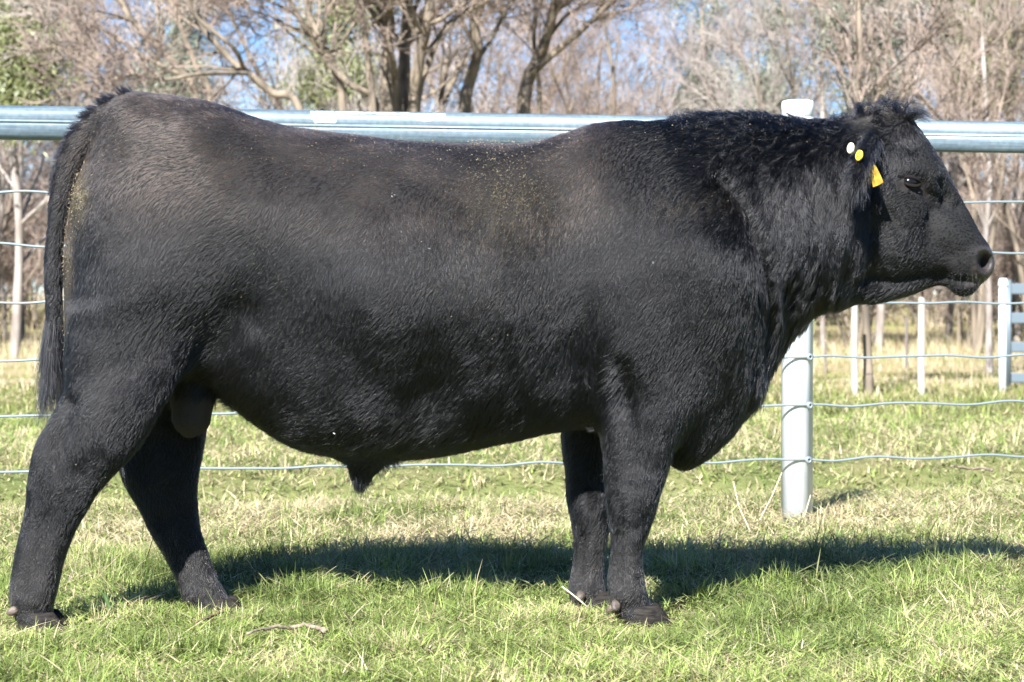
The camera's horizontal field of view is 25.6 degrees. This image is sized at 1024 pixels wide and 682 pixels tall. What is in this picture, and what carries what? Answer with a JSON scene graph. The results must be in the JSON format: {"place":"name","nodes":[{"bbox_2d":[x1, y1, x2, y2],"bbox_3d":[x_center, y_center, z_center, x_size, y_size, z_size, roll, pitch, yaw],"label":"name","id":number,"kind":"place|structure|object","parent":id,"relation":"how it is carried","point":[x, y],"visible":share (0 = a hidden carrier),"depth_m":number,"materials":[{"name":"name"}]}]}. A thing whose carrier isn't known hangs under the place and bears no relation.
{"place":"outdoors","nodes":[
{"label":"outdoors","id":0,"kind":"place"},
{"bbox_2d":[0,377,997,384],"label":"dirt track","id":1,"kind":"structure","parent":0,"point":[11,380],"depth_m":24.97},
{"bbox_2d":[0,305,1023,681],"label":"ground","id":2,"kind":"structure","parent":0,"point":[508,487],"depth_m":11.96,"materials":[{"name":"green plant"}]},
{"bbox_2d":[0,250,12,309],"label":"bare shrub","id":3,"kind":"object","parent":2,"relation":"on","point":[2,289],"visible":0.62,"depth_m":44.60,"materials":[{"name":"brown plant"}]},
{"bbox_2d":[0,236,35,298],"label":"bare shrub","id":4,"kind":"object","parent":2,"relation":"on","point":[11,280],"visible":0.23,"depth_m":48.48,"materials":[{"name":"brown plant"}]},
{"bbox_2d":[0,220,47,306],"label":"bare shrub","id":5,"kind":"object","parent":2,"relation":"on","point":[32,275],"depth_m":61.08,"materials":[{"name":"brown plant"}]},
{"bbox_2d":[0,1,50,340],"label":"bare tree","id":6,"kind":"object","parent":2,"relation":"on","point":[20,163],"visible":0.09,"depth_m":43.85,"materials":[{"name":"brown plant"}]},
{"bbox_2d":[0,205,65,326],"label":"bare shrub","id":7,"kind":"object","parent":2,"relation":"on","point":[12,255],"visible":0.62,"depth_m":41.96,"materials":[{"name":"brown plant"}]},
{"bbox_2d":[0,171,69,328],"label":"bare shrub","id":8,"kind":"object","parent":2,"relation":"on","point":[33,314],"visible":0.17,"depth_m":54.30,"materials":[{"name":"brown plant"}]},
{"bbox_2d":[0,15,69,193],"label":"bare tree","id":9,"kind":"object","parent":2,"relation":"on","point":[32,150],"visible":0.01,"depth_m":62.35,"materials":[{"name":"brown plant"}]},
{"bbox_2d":[4,212,66,299],"bbox_3d":[-9.542,-1.868,53.113,5.193,3.505,5.078,0,1,-11],"label":"bare shrub","id":10,"kind":"object","parent":2,"relation":"on","point":[13,223],"visible":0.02,"depth_m":53.27,"materials":[{"name":"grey plant"}]},
{"bbox_2d":[0,16,72,176],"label":"bare tree","id":11,"kind":"object","parent":2,"relation":"on","point":[3,164],"visible":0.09,"depth_m":40.71,"materials":[{"name":"brown plant"}]},
{"bbox_2d":[11,204,68,252],"bbox_3d":[-7.041,-1.500,45.884,4.805,3.243,4.698,1,1,37],"label":"bare shrub","id":12,"kind":"object","parent":2,"relation":"on","point":[43,223],"visible":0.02,"depth_m":45.61,"materials":[{"name":"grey plant"}]},
{"bbox_2d":[23,187,63,294],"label":"bare shrub","id":13,"kind":"object","parent":2,"relation":"on","point":[42,251],"depth_m":70.75,"materials":[{"name":"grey plant"}]},
{"bbox_2d":[0,2,91,338],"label":"bare tree","id":14,"kind":"object","parent":2,"relation":"on","point":[4,187],"visible":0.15,"depth_m":45.60,"materials":[{"name":"brown plant"}]},
{"bbox_2d":[23,172,69,280],"bbox_3d":[-7.074,-1.992,47.881,6.206,4.188,6.068,-1,1,-33],"label":"bare shrub","id":15,"kind":"object","parent":2,"relation":"on","point":[41,250],"depth_m":47.18,"materials":[{"name":"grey plant"}]},
{"bbox_2d":[0,0,102,358],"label":"gum tree","id":16,"kind":"object","parent":2,"relation":"on","point":[11,81],"visible":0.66,"depth_m":34.75,"materials":[{"name":"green plant"}]},
{"bbox_2d":[0,0,129,243],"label":"bare tree","id":17,"kind":"object","parent":2,"relation":"on","point":[10,202],"visible":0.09,"depth_m":48.72,"materials":[{"name":"brown plant"}]},
{"bbox_2d":[0,2,129,314],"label":"bare tree","id":18,"kind":"object","parent":2,"relation":"on","point":[24,187],"visible":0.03,"depth_m":57.93,"materials":[{"name":"brown plant"}]},
{"bbox_2d":[23,0,168,235],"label":"bare tree","id":19,"kind":"object","parent":2,"relation":"on","point":[50,153],"visible":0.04,"depth_m":64.87,"materials":[{"name":"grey plant"}]},
{"bbox_2d":[97,589,110,618],"bbox_3d":[-1.114,0.723,6.147,0.045,0.096,0.010,0,1,0],"label":"grass blade","id":20,"kind":"object","parent":2,"relation":"on","point":[106,599],"visible":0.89,"depth_m":6.15,"materials":[{"name":"green plant"}]},
{"bbox_2d":[0,0,212,100],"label":"bare tree","id":21,"kind":"object","parent":2,"relation":"on","point":[177,71],"visible":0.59,"depth_m":32.92,"materials":[{"name":"brown plant"}]},
{"bbox_2d":[0,0,303,109],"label":"bare tree","id":22,"kind":"object","parent":2,"relation":"on","point":[236,67],"visible":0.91,"depth_m":26.12,"materials":[{"name":"grey plant"}]},
{"bbox_2d":[26,0,285,183],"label":"bare tree","id":23,"kind":"object","parent":2,"relation":"on","point":[136,2],"visible":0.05,"depth_m":57.35,"materials":[{"name":"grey plant"}]},
{"bbox_2d":[97,0,237,106],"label":"gum tree","id":24,"kind":"object","parent":2,"relation":"on","point":[193,43],"visible":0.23,"depth_m":45.73,"materials":[{"name":"green plant"}]},
{"bbox_2d":[39,0,296,152],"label":"bare tree","id":25,"kind":"object","parent":2,"relation":"on","point":[205,9],"visible":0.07,"depth_m":50.26,"materials":[{"name":"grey plant"}]},
{"bbox_2d":[195,609,233,622],"bbox_3d":[-0.789,0.729,5.958,0.016,0.020,0.303,0,1,11],"label":"stick","id":26,"kind":"object","parent":2,"relation":"on","point":[208,618],"visible":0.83,"depth_m":5.93,"materials":[{"name":"brown plant"}]},
{"bbox_2d":[246,622,327,634],"bbox_3d":[-0.580,0.727,5.682,0.210,0.021,0.114,0,1,-20],"label":"stick","id":27,"kind":"object","parent":2,"relation":"on","point":[318,628],"visible":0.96,"depth_m":5.71,"materials":[{"name":"brown wood"}]},
{"bbox_2d":[166,0,432,110],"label":"bare tree","id":28,"kind":"object","parent":2,"relation":"on","point":[321,50],"visible":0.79,"depth_m":28.97,"materials":[{"name":"brown plant"}]},
{"bbox_2d":[110,0,526,113],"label":"bare tree","id":29,"kind":"object","parent":2,"relation":"on","point":[443,99],"visible":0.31,"depth_m":36.62,"materials":[{"name":"grey plant"}]},
{"bbox_2d":[199,0,440,109],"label":"bare tree","id":30,"kind":"object","parent":2,"relation":"on","point":[283,51],"visible":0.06,"depth_m":42.29,"materials":[{"name":"brown plant"}]},
{"bbox_2d":[241,0,414,110],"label":"gum tree","id":31,"kind":"object","parent":2,"relation":"on","point":[354,72],"visible":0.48,"depth_m":41.46,"materials":[{"name":"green plant"}]},
{"bbox_2d":[215,0,519,112],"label":"bare tree","id":32,"kind":"object","parent":2,"relation":"on","point":[380,63],"visible":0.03,"depth_m":58.29,"materials":[{"name":"brown plant"}]},
{"bbox_2d":[268,0,533,111],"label":"bare tree","id":33,"kind":"object","parent":2,"relation":"on","point":[399,93],"visible":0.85,"depth_m":29.60,"materials":[{"name":"grey plant"}]},
{"bbox_2d":[254,0,590,112],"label":"bare tree","id":34,"kind":"object","parent":2,"relation":"on","point":[486,79],"visible":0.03,"depth_m":52.03,"materials":[{"name":"brown plant"}]},
{"bbox_2d":[6,82,994,631],"bbox_3d":[-0.015,0.048,6.236,2.696,1.487,0.798,0,1,0],"label":"bull","id":35,"kind":"object","parent":2,"relation":"on","point":[630,310],"visible":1,"depth_m":6.00,"materials":[{"name":"black"}]},
{"bbox_2d":[343,0,677,112],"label":"bare tree","id":36,"kind":"object","parent":2,"relation":"on","point":[434,87],"visible":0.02,"depth_m":61.27,"materials":[{"name":"brown plant"}]},
{"bbox_2d":[0,99,1023,524],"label":"rail fence","id":37,"kind":"object","parent":2,"relation":"on","point":[52,123],"visible":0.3,"depth_m":8.81,"materials":[{"name":"metal"}]},
{"bbox_2d":[0,290,1023,402],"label":"dry grass","id":38,"kind":"structure","parent":2,"relation":"on","point":[31,340],"depth_m":36.88,"materials":[{"name":"beige plant"}]},
{"bbox_2d":[5,61,1023,298],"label":"woodland","id":39,"kind":"object","parent":2,"relation":"on","point":[504,108],"visible":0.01,"depth_m":104.26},
{"bbox_2d":[396,0,647,113],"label":"bare tree","id":40,"kind":"object","parent":2,"relation":"on","point":[495,100],"visible":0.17,"depth_m":46.93,"materials":[{"name":"brown plant"}]},
{"bbox_2d":[446,0,642,112],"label":"bare tree","id":41,"kind":"object","parent":2,"relation":"on","point":[473,35],"visible":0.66,"depth_m":30.97,"materials":[{"name":"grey plant"}]},
{"bbox_2d":[454,0,678,115],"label":"bare tree","id":42,"kind":"object","parent":2,"relation":"on","point":[615,68],"visible":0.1,"depth_m":57.32,"materials":[{"name":"brown plant"}]},
{"bbox_2d":[562,586,588,608],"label":"dead stalk","id":43,"kind":"object","parent":2,"relation":"on","point":[577,598],"visible":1,"depth_m":5.96,"materials":[{"name":"beige plant"}]},
{"bbox_2d":[471,0,690,115],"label":"bare tree","id":44,"kind":"object","parent":2,"relation":"on","point":[569,103],"visible":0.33,"depth_m":40.98,"materials":[{"name":"brown plant"}]},
{"bbox_2d":[481,0,749,113],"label":"bare tree","id":45,"kind":"object","parent":2,"relation":"on","point":[541,59],"visible":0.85,"depth_m":31.96,"materials":[{"name":"brown plant"}]},
{"bbox_2d":[488,0,751,115],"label":"bare tree","id":46,"kind":"object","parent":2,"relation":"on","point":[656,44],"visible":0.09,"depth_m":62.47,"materials":[{"name":"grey plant"}]},
{"bbox_2d":[639,0,761,115],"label":"bare tree","id":47,"kind":"object","parent":2,"relation":"on","point":[698,22],"visible":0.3,"depth_m":55.69,"materials":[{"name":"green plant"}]},
{"bbox_2d":[733,481,752,534],"bbox_3d":[0.867,0.630,8.451,0.080,0.207,0.006,0,1,0],"label":"dead stalk","id":48,"kind":"object","parent":2,"relation":"on","point":[740,508],"visible":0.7,"depth_m":8.45,"materials":[{"name":"beige plant"}]},
{"bbox_2d":[590,0,899,117],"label":"bare tree","id":49,"kind":"object","parent":2,"relation":"on","point":[675,46],"visible":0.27,"depth_m":54.40,"materials":[{"name":"grey plant"}]},
{"bbox_2d":[613,0,903,321],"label":"bare tree","id":50,"kind":"object","parent":2,"relation":"on","point":[826,317],"visible":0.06,"depth_m":60.57,"materials":[{"name":"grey plant"}]},
{"bbox_2d":[702,0,824,117],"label":"bare tree","id":51,"kind":"object","parent":2,"relation":"on","point":[762,71],"visible":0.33,"depth_m":51.75,"materials":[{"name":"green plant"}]},
{"bbox_2d":[753,472,781,530],"bbox_3d":[0.979,0.616,8.633,0.113,0.229,0.006,0,1,0],"label":"dead stalk","id":52,"kind":"object","parent":2,"relation":"on","point":[768,502],"visible":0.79,"depth_m":8.63,"materials":[{"name":"beige plant"}]},
{"bbox_2d":[714,0,837,350],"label":"bare tree","id":53,"kind":"object","parent":2,"relation":"on","point":[822,319],"visible":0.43,"depth_m":40.06,"materials":[{"name":"brown plant"}]},
{"bbox_2d":[646,0,919,118],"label":"bare tree","id":54,"kind":"object","parent":2,"relation":"on","point":[789,71],"visible":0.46,"depth_m":40.14,"materials":[{"name":"grey plant"}]},
{"bbox_2d":[801,495,810,522],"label":"dead stalk","id":55,"kind":"object","parent":2,"relation":"on","point":[806,509],"visible":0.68,"depth_m":8.77,"materials":[{"name":"beige plant"}]},
{"bbox_2d":[824,340,826,373],"bbox_3d":[3.983,0.351,28.680,0.038,0.727,0.038,1,1,45],"label":"timber post","id":56,"kind":"object","parent":2,"relation":"on","point":[825,352],"visible":0.5,"depth_m":28.66,"materials":[{"name":"grey wood"}]},
{"bbox_2d":[851,305,857,394],"bbox_3d":[3.297,0.230,21.697,0.069,1.211,0.062,-1,1,-32],"label":"timber post","id":57,"kind":"object","parent":2,"relation":"on","point":[854,348],"visible":0.6,"depth_m":21.67,"materials":[{"name":"grey wood"}]},
{"bbox_2d":[782,0,966,352],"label":"tree","id":58,"kind":"object","parent":2,"relation":"on","point":[880,318],"visible":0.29,"depth_m":38.82,"materials":[{"name":"brown plant"}]},
{"bbox_2d":[829,288,939,328],"bbox_3d":[7.294,-1.267,47.516,3.836,2.589,3.750,0,1,12],"label":"bare shrub","id":59,"kind":"object","parent":2,"relation":"on","point":[842,315],"visible":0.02,"depth_m":46.99,"materials":[{"name":"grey plant"}]},
{"bbox_2d":[748,2,1023,305],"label":"bare tree","id":60,"kind":"object","parent":2,"relation":"on","point":[938,153],"visible":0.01,"depth_m":68.51,"materials":[{"name":"brown plant"}]},
{"bbox_2d":[775,0,1006,395],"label":"bare tree","id":61,"kind":"object","parent":2,"relation":"on","point":[860,94],"visible":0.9,"depth_m":22.27,"materials":[{"name":"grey plant"}]},
{"bbox_2d":[762,0,1023,353],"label":"bare tree","id":62,"kind":"object","parent":2,"relation":"on","point":[978,320],"visible":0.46,"depth_m":37.94,"materials":[{"name":"brown plant"}]},
{"bbox_2d":[905,316,907,370],"bbox_3d":[5.299,0.180,30.299,0.035,1.034,0.033,1,1,43],"label":"timber post","id":63,"kind":"object","parent":2,"relation":"on","point":[906,341],"visible":0.69,"depth_m":30.29,"materials":[{"name":"grey wood"}]},
{"bbox_2d":[806,4,1023,323],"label":"bare tree","id":64,"kind":"object","parent":2,"relation":"on","point":[914,307],"visible":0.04,"depth_m":58.20,"materials":[{"name":"brown plant"}]},
{"bbox_2d":[918,297,924,396],"bbox_3d":[3.940,0.204,21.693,0.069,1.260,0.062,0,1,-24],"label":"timber post","id":65,"kind":"object","parent":2,"relation":"on","point":[921,344],"visible":0.71,"depth_m":21.67,"materials":[{"name":"grey wood"}]},
{"bbox_2d":[832,187,1023,348],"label":"bare shrub","id":66,"kind":"object","parent":2,"relation":"on","point":[872,313],"visible":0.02,"depth_m":41.18,"materials":[{"name":"brown plant"}]},
{"bbox_2d":[874,0,1023,312],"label":"bare tree","id":67,"kind":"object","parent":2,"relation":"on","point":[1012,228],"visible":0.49,"depth_m":37.54,"materials":[{"name":"brown plant"}]},
{"bbox_2d":[875,197,1023,349],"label":"bare shrub","id":68,"kind":"object","parent":2,"relation":"on","point":[959,323],"visible":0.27,"depth_m":40.03,"materials":[{"name":"brown plant"}]},
{"bbox_2d":[895,0,1019,343],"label":"gum tree","id":69,"kind":"object","parent":2,"relation":"on","point":[953,170],"visible":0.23,"depth_m":42.84,"materials":[{"name":"plant"}]},
{"bbox_2d":[895,15,1023,337],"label":"bare tree","id":70,"kind":"object","parent":2,"relation":"on","point":[965,185],"visible":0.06,"depth_m":46.32,"materials":[{"name":"brown plant"}]},
{"bbox_2d":[898,2,1023,300],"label":"bare tree","id":71,"kind":"object","parent":2,"relation":"on","point":[979,171],"visible":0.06,"depth_m":57.73,"materials":[{"name":"brown plant"}]},
{"bbox_2d":[899,0,1023,376],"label":"bare tree","id":72,"kind":"object","parent":2,"relation":"on","point":[986,219],"visible":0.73,"depth_m":26.98,"materials":[{"name":"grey plant"}]},
{"bbox_2d":[904,166,1023,326],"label":"bare shrub","id":73,"kind":"object","parent":2,"relation":"on","point":[927,314],"visible":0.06,"depth_m":55.52,"materials":[{"name":"brown plant"}]},
{"bbox_2d":[926,204,1008,321],"bbox_3d":[11.359,-2.198,60.450,5.313,3.667,5.434,-1,1,-31],"label":"bare shrub","id":74,"kind":"object","parent":2,"relation":"on","point":[944,298],"visible":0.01,"depth_m":60.32,"materials":[{"name":"brown plant"}]},
{"bbox_2d":[917,0,1023,341],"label":"gum tree","id":75,"kind":"object","parent":2,"relation":"on","point":[1016,330],"visible":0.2,"depth_m":40.91,"materials":[{"name":"plant"}]},
{"bbox_2d":[950,465,993,471],"bbox_3d":[2.385,0.653,11.546,0.148,0.034,0.251,-1,1,-38],"label":"stick","id":76,"kind":"object","parent":2,"relation":"on","point":[976,468],"visible":1,"depth_m":11.60,"materials":[{"name":"brown wood"}]},
{"bbox_2d":[978,213,1023,329],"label":"bare shrub","id":77,"kind":"object","parent":2,"relation":"on","point":[998,257],"visible":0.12,"depth_m":41.34,"materials":[{"name":"brown plant"}]},
{"bbox_2d":[998,278,1007,392],"bbox_3d":[4.819,0.096,22.145,0.094,1.419,0.094,0,1,0],"label":"gate post","id":78,"kind":"object","parent":2,"relation":"on","point":[1002,349],"visible":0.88,"depth_m":22.11,"materials":[{"name":"metal"}]},
{"bbox_2d":[1007,280,1023,385],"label":"field gate","id":79,"kind":"structure","parent":78,"relation":"attached to","point":[1015,288],"depth_m":22.12,"materials":[{"name":"grey metal"}]},
{"bbox_2d":[989,210,1016,280],"bbox_3d":[11.857,-1.697,49.812,4.874,3.364,4.985,1,1,33],"label":"bare shrub","id":80,"kind":"object","parent":2,"relation":"on","point":[1004,242],"visible":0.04,"depth_m":50.05,"materials":[{"name":"brown plant"}]},
{"bbox_2d":[0,0,1023,297],"label":"sky","id":81,"kind":"structure","parent":0,"point":[256,43],"materials":[{"name":"blue"}]}
]}

